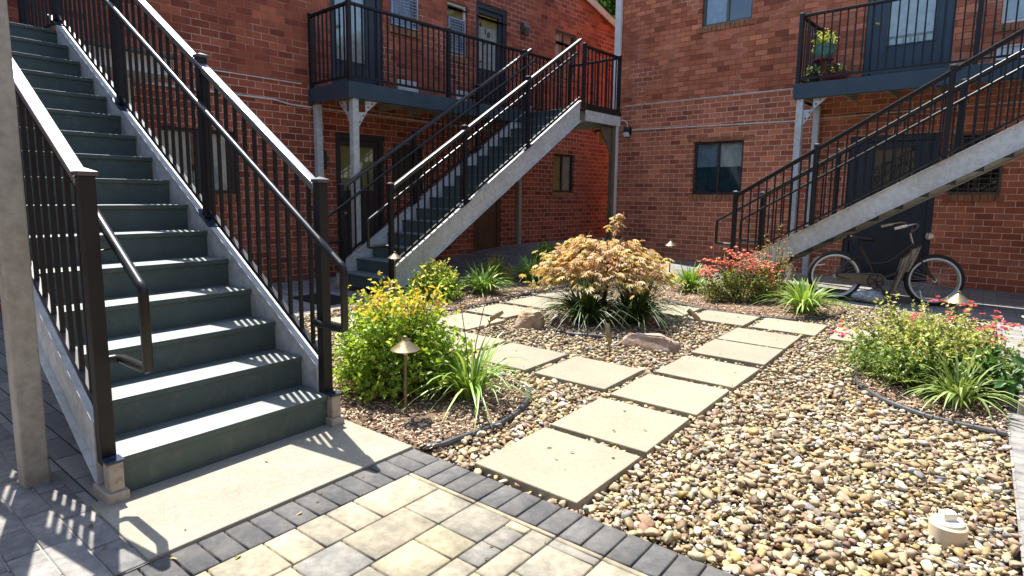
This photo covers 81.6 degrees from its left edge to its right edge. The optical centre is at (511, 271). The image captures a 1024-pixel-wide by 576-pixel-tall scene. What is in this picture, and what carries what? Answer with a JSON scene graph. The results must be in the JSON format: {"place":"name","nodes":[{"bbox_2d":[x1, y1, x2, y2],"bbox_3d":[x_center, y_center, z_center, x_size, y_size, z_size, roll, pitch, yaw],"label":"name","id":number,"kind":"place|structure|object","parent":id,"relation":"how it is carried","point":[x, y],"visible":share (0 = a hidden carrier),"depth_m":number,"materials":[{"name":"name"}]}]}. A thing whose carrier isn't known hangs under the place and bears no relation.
{"place":"outdoors","nodes":[
{"label":"outdoors","id":0,"kind":"place"},
{"bbox_2d":[0,363,98,528],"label":"walkway","id":1,"kind":"structure","parent":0,"point":[69,469],"depth_m":3.16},
{"bbox_2d":[0,507,148,575],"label":"walkway","id":2,"kind":"structure","parent":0,"point":[49,559],"depth_m":2.23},
{"bbox_2d":[293,294,356,304],"bbox_3d":[-2.409,0.352,7.613,0.840,0.012,0.500,7,10,41],"label":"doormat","id":3,"kind":"object","parent":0,"point":[335,299],"visible":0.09,"depth_m":7.59,"materials":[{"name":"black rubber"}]},
{"bbox_2d":[0,348,1023,575],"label":"patio","id":4,"kind":"structure","parent":0,"point":[414,512],"depth_m":2.36,"materials":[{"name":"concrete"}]},
{"bbox_2d":[0,0,50,488],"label":"steel post","id":5,"kind":"object","parent":4,"relation":"on","point":[23,358],"visible":1,"depth_m":2.61,"materials":[{"name":"grey metal"}]},
{"bbox_2d":[9,0,348,505],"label":"staircase","id":6,"kind":"structure","parent":4,"relation":"on","point":[175,338],"depth_m":3.52,"materials":[{"name":"metal"}]},
{"bbox_2d":[88,296,984,559],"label":"leaf litter","id":7,"kind":"object","parent":4,"relation":"on","point":[299,512],"visible":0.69,"depth_m":2.98,"materials":[{"name":"brown plant"}]},
{"bbox_2d":[1016,394,1023,414],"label":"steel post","id":8,"kind":"object","parent":4,"relation":"on","point":[1021,401],"visible":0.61,"depth_m":3.78,"materials":[{"name":"metal"}]},
{"bbox_2d":[295,270,1023,575],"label":"ground","id":9,"kind":"structure","parent":0,"point":[867,531],"depth_m":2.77,"materials":[{"name":"beige gravel"}]},
{"bbox_2d":[90,419,412,564],"bbox_3d":[-1.178,1.014,2.881,0.624,0.092,1.299,6,9,38],"label":"concrete pad","id":10,"kind":"object","parent":9,"relation":"on","point":[151,523],"visible":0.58,"depth_m":2.72,"materials":[{"name":"beige concrete"}]},
{"bbox_2d":[0,237,605,365],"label":"walkway","id":11,"kind":"structure","parent":9,"relation":"on","point":[510,254],"depth_m":10.35,"materials":[{"name":"grey concrete"}]},
{"bbox_2d":[328,38,622,294],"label":"staircase","id":12,"kind":"structure","parent":11,"relation":"on","point":[440,216],"depth_m":9.19,"materials":[{"name":"metal"}]},
{"bbox_2d":[594,129,604,141],"bbox_3d":[1.708,-2.649,11.509,0.215,0.272,0.159,6,9,38],"label":"flood lamp","id":13,"kind":"object","parent":12,"relation":"hanging from","point":[601,138],"visible":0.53,"depth_m":11.47,"materials":[{"name":"brown metal"}]},
{"bbox_2d":[0,0,614,311],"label":"brick building","id":14,"kind":"structure","parent":9,"relation":"on","point":[258,48],"depth_m":9.97,"materials":[{"name":"red brick"}]},
{"bbox_2d":[161,126,235,193],"bbox_3d":[-4.412,-1.514,8.183,0.445,1.060,0.980,7,10,42],"label":"window","id":15,"kind":"structure","parent":14,"relation":"in","point":[223,154],"depth_m":8.26,"materials":[{"name":"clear glass"}]},
{"bbox_2d":[112,79,492,130],"bbox_3d":[-3.503,-2.483,8.613,0.026,0.071,11.000,7,10,42],"label":"conduit","id":16,"kind":"object","parent":14,"relation":"attached to","point":[173,86],"visible":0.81,"depth_m":9.02,"materials":[{"name":"metal"}]},
{"bbox_2d":[323,150,327,168],"bbox_3d":[-2.965,-1.748,9.254,0.121,0.293,0.140,7,10,42],"label":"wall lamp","id":17,"kind":"object","parent":14,"relation":"attached to","point":[325,157],"visible":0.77,"depth_m":9.25,"materials":[{"name":"black metal"}]},
{"bbox_2d":[330,0,381,85],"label":"door","id":18,"kind":"structure","parent":14,"relation":"in","point":[372,3],"depth_m":9.74,"materials":[{"name":"paint"}]},
{"bbox_2d":[335,132,383,270],"bbox_3d":[-2.551,-1.135,9.975,0.127,2.297,0.944,7,10,42],"label":"door","id":19,"kind":"structure","parent":14,"relation":"in","point":[371,147],"depth_m":10.00,"materials":[{"name":"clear glass"}]},
{"bbox_2d":[307,0,561,278],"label":"balcony","id":20,"kind":"structure","parent":14,"relation":"attached to","point":[353,94],"depth_m":8.95,"materials":[{"name":"paint"}]},
{"bbox_2d":[447,1,464,56],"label":"window","id":21,"kind":"structure","parent":14,"relation":"in","point":[456,14],"depth_m":11.19,"materials":[{"name":"white glass"}]},
{"bbox_2d":[473,198,499,251],"bbox_3d":[-0.552,-1.376,12.205,0.085,2.077,0.814,7,10,42],"label":"door","id":22,"kind":"structure","parent":14,"relation":"in","point":[486,228],"depth_m":12.31,"materials":[{"name":"brown paint"}]},
{"bbox_2d":[476,1,505,106],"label":"door","id":23,"kind":"structure","parent":14,"relation":"in","point":[485,29],"depth_m":11.92,"materials":[{"name":"paint"}]},
{"bbox_2d":[516,177,521,244],"bbox_3d":[0.153,-1.762,12.746,0.090,2.358,0.090,7,10,42],"label":"downspout","id":24,"kind":"object","parent":14,"relation":"attached to","point":[518,207],"visible":0.56,"depth_m":12.77,"materials":[{"name":"metal"}]},
{"bbox_2d":[520,23,529,35],"bbox_3d":[0.280,-5.061,12.401,0.131,0.244,0.170,7,10,42],"label":"wall lamp","id":25,"kind":"object","parent":14,"relation":"attached to","point":[525,29],"visible":1,"depth_m":12.36,"materials":[{"name":"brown metal"}]},
{"bbox_2d":[553,154,572,192],"bbox_3d":[1.154,-2.319,14.004,0.071,0.890,0.814,7,10,42],"label":"window","id":26,"kind":"structure","parent":14,"relation":"in","point":[562,163],"depth_m":14.03,"materials":[{"name":"beige glass"}]},
{"bbox_2d":[555,30,573,74],"bbox_3d":[1.023,-5.026,13.756,0.445,1.100,0.767,7,10,42],"label":"window","id":27,"kind":"structure","parent":14,"relation":"in","point":[557,32],"depth_m":13.57,"materials":[{"name":"black glass"}]},
{"bbox_2d":[331,312,379,327],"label":"stepping stone","id":28,"kind":"object","parent":9,"relation":"on","point":[336,320],"visible":0.03,"depth_m":6.24,"materials":[{"name":"concrete"}]},
{"bbox_2d":[333,376,525,455],"bbox_3d":[-0.679,0.820,4.171,1.735,0.060,1.360,6,9,38],"label":"mulch bed","id":29,"kind":"object","parent":9,"relation":"on","point":[389,411],"visible":0.35,"depth_m":3.68,"materials":[{"name":"brown wood"}]},
{"bbox_2d":[390,336,419,414],"bbox_3d":[-0.642,0.647,3.583,0.177,0.533,0.177,6,9,38],"label":"path light","id":30,"kind":"object","parent":29,"relation":"on","point":[405,346],"visible":0.99,"depth_m":3.54,"materials":[{"name":"gold metal"}]},
{"bbox_2d":[332,265,484,403],"bbox_3d":[-0.776,0.390,4.020,1.092,0.861,0.835,2,7,11],"label":"leafy shrub","id":31,"kind":"object","parent":29,"relation":"on","point":[369,357],"visible":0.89,"depth_m":3.88,"materials":[{"name":"green plant"}]},
{"bbox_2d":[388,280,540,429],"bbox_3d":[-0.282,0.455,3.878,1.071,0.784,1.202,-3,8,-24],"label":"daylily","id":32,"kind":"object","parent":29,"relation":"on","point":[473,381],"visible":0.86,"depth_m":3.84,"materials":[{"name":"green plant"}]},
{"bbox_2d":[437,313,505,332],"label":"stepping stone","id":33,"kind":"object","parent":9,"relation":"on","point":[473,320],"visible":0.5,"depth_m":6.30,"materials":[{"name":"concrete"}]},
{"bbox_2d":[441,331,505,356],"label":"stepping stone","id":34,"kind":"object","parent":9,"relation":"on","point":[480,338],"visible":0.26,"depth_m":5.45,"materials":[{"name":"concrete"}]},
{"bbox_2d":[420,377,531,450],"bbox_3d":[-0.137,0.863,3.840,0.467,0.046,1.471,2,7,11],"label":"garden edging","id":35,"kind":"object","parent":9,"relation":"on","point":[473,433],"visible":0.73,"depth_m":3.43,"materials":[{"name":"plastic"}]},
{"bbox_2d":[405,285,568,311],"bbox_3d":[-0.035,0.349,7.856,2.941,0.046,0.482,-6,10,-42],"label":"garden edging","id":36,"kind":"object","parent":9,"relation":"on","point":[497,301],"visible":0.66,"depth_m":7.56,"materials":[{"name":"plastic"}]},
{"bbox_2d":[396,274,580,308],"bbox_3d":[-0.006,0.230,8.671,1.070,0.102,4.080,6,9,38],"label":"mulch bed","id":37,"kind":"object","parent":9,"relation":"on","point":[492,294],"visible":0.34,"depth_m":8.00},
{"bbox_2d":[388,251,401,295],"bbox_3d":[-1.432,0.089,7.273,0.177,0.683,0.177,6,9,38],"label":"path light","id":38,"kind":"object","parent":37,"relation":"on","point":[394,255],"visible":0.98,"depth_m":7.23,"materials":[{"name":"gold metal"}]},
{"bbox_2d":[403,258,465,300],"bbox_3d":[-0.981,0.066,7.595,0.783,0.587,0.745,0,7,-3],"label":"leafy shrub","id":39,"kind":"object","parent":37,"relation":"on","point":[433,277],"visible":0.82,"depth_m":7.46,"materials":[{"name":"green plant"}]},
{"bbox_2d":[458,258,516,297],"bbox_3d":[-0.420,0.053,8.059,1.084,0.490,1.075,6,9,38],"label":"daylily","id":40,"kind":"object","parent":37,"relation":"on","point":[482,281],"visible":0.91,"depth_m":7.96,"materials":[{"name":"green plant"}]},
{"bbox_2d":[473,254,514,285],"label":"leafy shrub","id":41,"kind":"object","parent":37,"relation":"on","point":[499,268],"visible":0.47,"depth_m":8.73,"materials":[{"name":"green plant"}]},
{"bbox_2d":[507,255,557,283],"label":"leafy shrub","id":42,"kind":"object","parent":37,"relation":"on","point":[525,270],"visible":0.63,"depth_m":8.96,"materials":[{"name":"green plant"}]},
{"bbox_2d":[524,239,562,270],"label":"leafy shrub","id":43,"kind":"object","parent":37,"relation":"on","point":[544,247],"visible":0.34,"depth_m":9.95,"materials":[{"name":"green plant"}]},
{"bbox_2d":[487,310,503,327],"bbox_3d":[-0.170,0.498,6.104,0.169,0.218,0.050,2,7,7],"label":"spot light","id":44,"kind":"object","parent":9,"relation":"on","point":[496,315],"visible":0.96,"depth_m":6.08,"materials":[{"name":"gold metal"}]},
{"bbox_2d":[466,303,536,321],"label":"stepping stone","id":45,"kind":"object","parent":9,"relation":"on","point":[510,311],"visible":0.6,"depth_m":6.90,"materials":[{"name":"concrete"}]},
{"bbox_2d":[469,343,567,375],"bbox_3d":[0.047,0.729,4.994,0.614,0.058,0.614,6,9,38],"label":"stepping stone","id":46,"kind":"object","parent":9,"relation":"on","point":[538,357],"visible":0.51,"depth_m":4.94,"materials":[{"name":"concrete"}]},
{"bbox_2d":[514,309,544,331],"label":"boulder","id":47,"kind":"object","parent":9,"relation":"on","point":[533,320],"visible":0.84,"depth_m":6.08,"materials":[{"name":"beige stone"}]},
{"bbox_2d":[504,296,566,309],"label":"stepping stone","id":48,"kind":"object","parent":9,"relation":"on","point":[526,302],"visible":0.47,"depth_m":7.45,"materials":[{"name":"concrete"}]},
{"bbox_2d":[475,427,640,511],"bbox_3d":[0.239,0.984,3.026,0.616,0.057,0.616,6,9,38],"label":"stepping stone","id":49,"kind":"object","parent":9,"relation":"on","point":[537,469],"visible":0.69,"depth_m":2.95,"materials":[{"name":"concrete"}]},
{"bbox_2d":[536,290,580,299],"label":"stepping stone","id":50,"kind":"object","parent":9,"relation":"on","point":[548,294],"visible":0.35,"depth_m":8.07,"materials":[{"name":"concrete"}]},
{"bbox_2d":[534,356,642,394],"bbox_3d":[0.593,0.791,4.568,0.613,0.056,0.613,6,9,38],"label":"stepping stone","id":51,"kind":"object","parent":9,"relation":"on","point":[593,375],"visible":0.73,"depth_m":4.49,"materials":[{"name":"concrete"}]},
{"bbox_2d":[569,0,615,54],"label":"broadleaf tree","id":52,"kind":"object","parent":9,"relation":"on","point":[609,6],"visible":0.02,"depth_m":19.45,"materials":[{"name":"green plant"}]},
{"bbox_2d":[547,316,647,339],"bbox_3d":[0.734,0.586,6.081,1.180,0.046,0.585,8,10,43],"label":"garden edging","id":53,"kind":"object","parent":9,"relation":"on","point":[549,326],"visible":0.67,"depth_m":5.80,"materials":[{"name":"plastic"}]},
{"bbox_2d":[520,212,685,310],"bbox_3d":[0.989,-0.063,6.679,1.734,1.217,1.863,6,9,38],"label":"weeping maple","id":54,"kind":"object","parent":9,"relation":"on","point":[625,262],"visible":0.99,"depth_m":6.32,"materials":[{"name":"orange plant"}]},
{"bbox_2d":[552,314,657,336],"bbox_3d":[0.977,0.558,6.365,1.120,0.060,1.280,6,9,38],"label":"mulch bed","id":55,"kind":"object","parent":9,"relation":"on","point":[599,320],"visible":0.38,"depth_m":6.14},
{"bbox_2d":[528,272,647,335],"bbox_3d":[0.740,0.227,6.235,1.331,0.664,1.327,1,7,5],"label":"liriope","id":56,"kind":"object","parent":55,"relation":"on","point":[580,310],"visible":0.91,"depth_m":6.10,"materials":[{"name":"green plant"}]},
{"bbox_2d":[589,268,707,337],"bbox_3d":[1.373,0.232,6.243,1.484,0.664,1.389,2,7,11],"label":"liriope","id":57,"kind":"object","parent":55,"relation":"on","point":[640,302],"visible":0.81,"depth_m":6.13,"materials":[{"name":"green plant"}]},
{"bbox_2d":[332,271,1010,449],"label":"mulch","id":58,"kind":"object","parent":55,"relation":"on","point":[917,403],"visible":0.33,"depth_m":3.85,"materials":[{"name":"brown wood"}]},
{"bbox_2d":[604,323,611,352],"bbox_3d":[0.855,0.592,5.272,0.050,0.269,0.095,-3,8,-28],"label":"spot light","id":59,"kind":"object","parent":9,"relation":"on","point":[608,333],"visible":0.98,"depth_m":5.25,"materials":[{"name":"gold metal"}]},
{"bbox_2d":[551,397,688,458],"bbox_3d":[0.653,0.922,3.555,0.618,0.056,0.618,6,9,38],"label":"stepping stone","id":60,"kind":"object","parent":9,"relation":"on","point":[598,421],"visible":0.77,"depth_m":3.48,"materials":[{"name":"concrete"}]},
{"bbox_2d":[618,333,680,354],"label":"boulder","id":61,"kind":"object","parent":9,"relation":"on","point":[653,341],"visible":0.88,"depth_m":5.32,"materials":[{"name":"stone"}]},
{"bbox_2d":[610,374,728,421],"bbox_3d":[1.093,0.857,4.102,0.611,0.055,0.611,6,9,38],"label":"stepping stone","id":62,"kind":"object","parent":9,"relation":"on","point":[686,399],"visible":0.76,"depth_m":4.03,"materials":[{"name":"concrete"}]},
{"bbox_2d":[648,303,700,319],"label":"stepping stone","id":63,"kind":"object","parent":9,"relation":"on","point":[684,312],"visible":0.32,"depth_m":7.02,"materials":[{"name":"concrete"}]},
{"bbox_2d":[687,308,701,327],"bbox_3d":[1.909,0.502,6.215,0.160,0.232,0.050,2,7,13],"label":"spot light","id":64,"kind":"object","parent":9,"relation":"on","point":[695,316],"visible":0.95,"depth_m":6.19,"materials":[{"name":"gold metal"}]},
{"bbox_2d":[654,355,759,393],"bbox_3d":[1.528,0.794,4.641,0.615,0.054,0.615,6,9,38],"label":"stepping stone","id":65,"kind":"object","parent":9,"relation":"on","point":[724,375],"visible":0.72,"depth_m":4.57,"materials":[{"name":"concrete"}]},
{"bbox_2d":[687,310,759,328],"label":"stepping stone","id":66,"kind":"object","parent":9,"relation":"on","point":[734,319],"visible":0.65,"depth_m":6.62,"materials":[{"name":"concrete"}]},
{"bbox_2d":[691,339,782,370],"bbox_3d":[1.980,0.723,5.209,0.617,0.062,0.617,6,9,38],"label":"stepping stone","id":67,"kind":"object","parent":9,"relation":"on","point":[748,355],"visible":0.8,"depth_m":5.12,"materials":[{"name":"concrete"}]},
{"bbox_2d":[649,285,836,320],"bbox_3d":[2.953,0.350,8.139,2.974,0.070,1.898,16,17,64],"label":"mulch bed","id":68,"kind":"object","parent":9,"relation":"on","point":[740,304],"visible":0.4,"depth_m":7.36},
{"bbox_2d":[665,240,676,271],"bbox_3d":[2.380,-0.108,8.937,0.177,0.743,0.177,6,9,38],"label":"path light","id":69,"kind":"object","parent":68,"relation":"on","point":[670,243],"visible":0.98,"depth_m":8.88,"materials":[{"name":"gold metal"}]},
{"bbox_2d":[667,258,720,293],"bbox_3d":[2.595,0.059,8.370,0.999,0.479,1.043,6,9,38],"label":"daylily","id":70,"kind":"object","parent":68,"relation":"on","point":[690,279],"visible":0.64,"depth_m":8.32,"materials":[{"name":"green plant"}]},
{"bbox_2d":[683,246,792,305],"bbox_3d":[2.988,0.032,7.652,1.392,0.734,0.755,-1,7,-13],"label":"rose bush","id":71,"kind":"object","parent":68,"relation":"on","point":[735,290],"visible":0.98,"depth_m":7.58,"materials":[{"name":"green plant"}]},
{"bbox_2d":[750,223,796,298],"bbox_3d":[3.529,-0.136,7.900,0.732,1.019,0.511,0,7,-4],"label":"rose bush","id":72,"kind":"object","parent":68,"relation":"on","point":[786,265],"visible":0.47,"depth_m":7.90,"materials":[{"name":"green plant"}]},
{"bbox_2d":[759,271,859,314],"bbox_3d":[3.413,0.241,6.981,1.040,0.491,1.132,-2,8,-22],"label":"daylily","id":73,"kind":"object","parent":68,"relation":"on","point":[803,298],"visible":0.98,"depth_m":6.89,"materials":[{"name":"green plant"}]},
{"bbox_2d":[663,299,846,321],"bbox_3d":[2.887,0.476,7.139,2.162,0.046,0.815,3,8,20],"label":"garden edging","id":74,"kind":"object","parent":9,"relation":"on","point":[797,320],"visible":0.65,"depth_m":6.80,"materials":[{"name":"plastic"}]},
{"bbox_2d":[717,328,800,352],"bbox_3d":[2.393,0.662,5.746,0.612,0.056,0.612,6,9,38],"label":"stepping stone","id":75,"kind":"object","parent":9,"relation":"on","point":[784,342],"visible":0.71,"depth_m":5.69,"materials":[{"name":"stone"}]},
{"bbox_2d":[751,318,826,338],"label":"stepping stone","id":76,"kind":"object","parent":9,"relation":"on","point":[806,330],"visible":0.69,"depth_m":6.21,"materials":[{"name":"concrete"}]},
{"bbox_2d":[615,0,1023,292],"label":"brick building","id":77,"kind":"structure","parent":9,"relation":"on","point":[685,63],"depth_m":10.90,"materials":[{"name":"red brick"}]},
{"bbox_2d":[612,0,622,240],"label":"downspout","id":78,"kind":"object","parent":77,"relation":"attached to","point":[618,28],"depth_m":12.99,"materials":[{"name":"white paint"}]},
{"bbox_2d":[623,127,631,136],"bbox_3d":[2.523,-3.062,12.996,0.150,0.207,0.121,7,10,42],"label":"wall lamp","id":79,"kind":"object","parent":77,"relation":"attached to","point":[627,131],"visible":1,"depth_m":12.96,"materials":[{"name":"black plastic"}]},
{"bbox_2d":[693,140,743,194],"bbox_3d":[4.255,-2.084,11.996,1.014,1.250,0.445,7,10,42],"label":"window","id":80,"kind":"structure","parent":77,"relation":"in","point":[718,165],"depth_m":11.86,"materials":[{"name":"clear glass"}]},
{"bbox_2d":[703,0,752,26],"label":"window","id":81,"kind":"structure","parent":77,"relation":"in","point":[716,12],"depth_m":11.65,"materials":[{"name":"glass"}]},
{"bbox_2d":[632,101,1023,130],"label":"conduit","id":82,"kind":"object","parent":77,"relation":"attached to","point":[812,119],"visible":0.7,"depth_m":10.66,"materials":[{"name":"metal"}]},
{"bbox_2d":[840,133,940,284],"bbox_3d":[6.298,-1.044,9.946,1.290,2.437,0.135,7,10,42],"label":"door","id":83,"kind":"structure","parent":77,"relation":"in","point":[889,242],"depth_m":9.95,"materials":[{"name":"paint"}]},
{"bbox_2d":[784,0,1023,279],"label":"balcony","id":84,"kind":"structure","parent":77,"relation":"attached to","point":[812,93],"depth_m":9.03,"materials":[{"name":"paint"}]},
{"bbox_2d":[806,64,819,82],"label":"potted plant","id":85,"kind":"object","parent":84,"relation":"on","point":[816,72],"visible":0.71,"depth_m":9.56,"materials":[{"name":"green plant"}]},
{"bbox_2d":[812,57,833,69],"bbox_3d":[5.093,-3.264,9.748,0.320,0.421,0.320,6,9,38],"label":"plant stand","id":86,"kind":"object","parent":84,"relation":"on","point":[817,60],"visible":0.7,"depth_m":9.71,"materials":[{"name":"black paint"}]},
{"bbox_2d":[811,28,837,61],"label":"potted plant","id":87,"kind":"object","parent":86,"relation":"on","point":[826,45],"visible":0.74,"depth_m":9.60,"materials":[{"name":"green plant"}]},
{"bbox_2d":[821,63,849,80],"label":"potted plant","id":88,"kind":"object","parent":84,"relation":"on","point":[839,70],"visible":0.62,"depth_m":9.38,"materials":[{"name":"green plant"}]},
{"bbox_2d":[862,0,954,76],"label":"door","id":89,"kind":"structure","parent":77,"relation":"in","point":[904,3],"depth_m":9.58,"materials":[{"name":"paint"}]},
{"bbox_2d":[947,132,1002,193],"bbox_3d":[7.250,-1.672,9.255,0.655,1.120,0.575,6,9,38],"label":"window","id":90,"kind":"structure","parent":77,"relation":"in","point":[989,182],"depth_m":9.29,"materials":[{"name":"black glass"}]},
{"bbox_2d":[1001,0,1023,23],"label":"window","id":91,"kind":"structure","parent":77,"relation":"in","point":[1012,4],"depth_m":8.73,"materials":[{"name":"glass"}]},
{"bbox_2d":[654,258,1023,316],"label":"walkway","id":92,"kind":"structure","parent":9,"relation":"on","point":[1002,302],"depth_m":8.76,"materials":[{"name":"grey concrete"}]},
{"bbox_2d":[715,28,1023,282],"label":"staircase","id":93,"kind":"structure","parent":92,"relation":"on","point":[958,167],"depth_m":7.81,"materials":[{"name":"metal"}]},
{"bbox_2d":[828,328,884,344],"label":"stepping stone","id":94,"kind":"object","parent":9,"relation":"on","point":[834,337],"visible":0.24,"depth_m":5.86,"materials":[{"name":"stone"}]},
{"bbox_2d":[787,293,995,321],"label":"walkway","id":95,"kind":"structure","parent":9,"relation":"on","point":[985,317],"depth_m":7.38,"materials":[{"name":"grey concrete"}]},
{"bbox_2d":[851,290,885,302],"bbox_3d":[4.710,0.327,7.854,0.420,0.170,0.260,6,9,38],"label":"plastic sheet","id":96,"kind":"object","parent":95,"relation":"on","point":[868,296],"visible":0.93,"depth_m":7.78,"materials":[{"name":"plastic"}]},
{"bbox_2d":[807,221,964,305],"bbox_3d":[4.904,-0.118,7.809,1.711,1.072,0.683,6,9,38],"label":"bicycle","id":97,"kind":"object","parent":95,"relation":"on","point":[858,278],"visible":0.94,"depth_m":7.80,"materials":[{"name":"metal"}]},
{"bbox_2d":[889,246,921,296],"bbox_3d":[5.112,-0.013,7.702,0.300,0.692,0.182,3,8,19],"label":"cloth cover","id":98,"kind":"object","parent":97,"relation":"hanging from","point":[906,262],"visible":1,"depth_m":7.68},
{"bbox_2d":[854,364,1006,437],"bbox_3d":[2.752,0.841,4.278,0.465,0.046,1.665,2,7,7],"label":"garden edging","id":99,"kind":"object","parent":9,"relation":"on","point":[987,430],"visible":0.75,"depth_m":3.73,"materials":[{"name":"plastic"}]},
{"bbox_2d":[859,368,1006,439],"bbox_3d":[3.321,0.795,4.736,0.920,0.060,2.600,6,9,38],"label":"mulch bed","id":100,"kind":"object","parent":9,"relation":"on","point":[925,410],"visible":0.23,"depth_m":3.96,"materials":[{"name":"brown wood"}]},
{"bbox_2d":[823,291,1023,405],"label":"rose bush","id":101,"kind":"object","parent":100,"relation":"on","point":[901,351],"visible":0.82,"depth_m":4.23,"materials":[{"name":"green plant"}]},
{"bbox_2d":[889,346,1023,422],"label":"daylily","id":102,"kind":"object","parent":100,"relation":"on","point":[954,395],"visible":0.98,"depth_m":3.81,"materials":[{"name":"green plant"}]},
{"bbox_2d":[944,291,973,324],"bbox_3d":[3.522,0.482,4.719,0.195,0.671,0.195,6,9,38],"label":"path light","id":103,"kind":"object","parent":100,"relation":"on","point":[958,298],"visible":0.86,"depth_m":4.66,"materials":[{"name":"gold metal"}]},
{"bbox_2d":[971,344,1023,401],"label":"broadleaf plant","id":104,"kind":"object","parent":100,"relation":"on","point":[1012,385],"visible":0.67,"depth_m":3.93,"materials":[{"name":"green plant"}]},
{"bbox_2d":[927,509,968,549],"bbox_3d":[1.768,1.048,2.408,0.131,0.154,0.131,6,9,38],"label":"cleanout cap","id":105,"kind":"object","parent":9,"relation":"on","point":[947,528],"visible":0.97,"depth_m":2.37,"materials":[{"name":"plastic"}]},
{"bbox_2d":[996,315,1023,575],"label":"walkway","id":106,"kind":"structure","parent":9,"relation":"on","point":[1017,334],"depth_m":5.82,"materials":[{"name":"grey concrete"}]}
]}

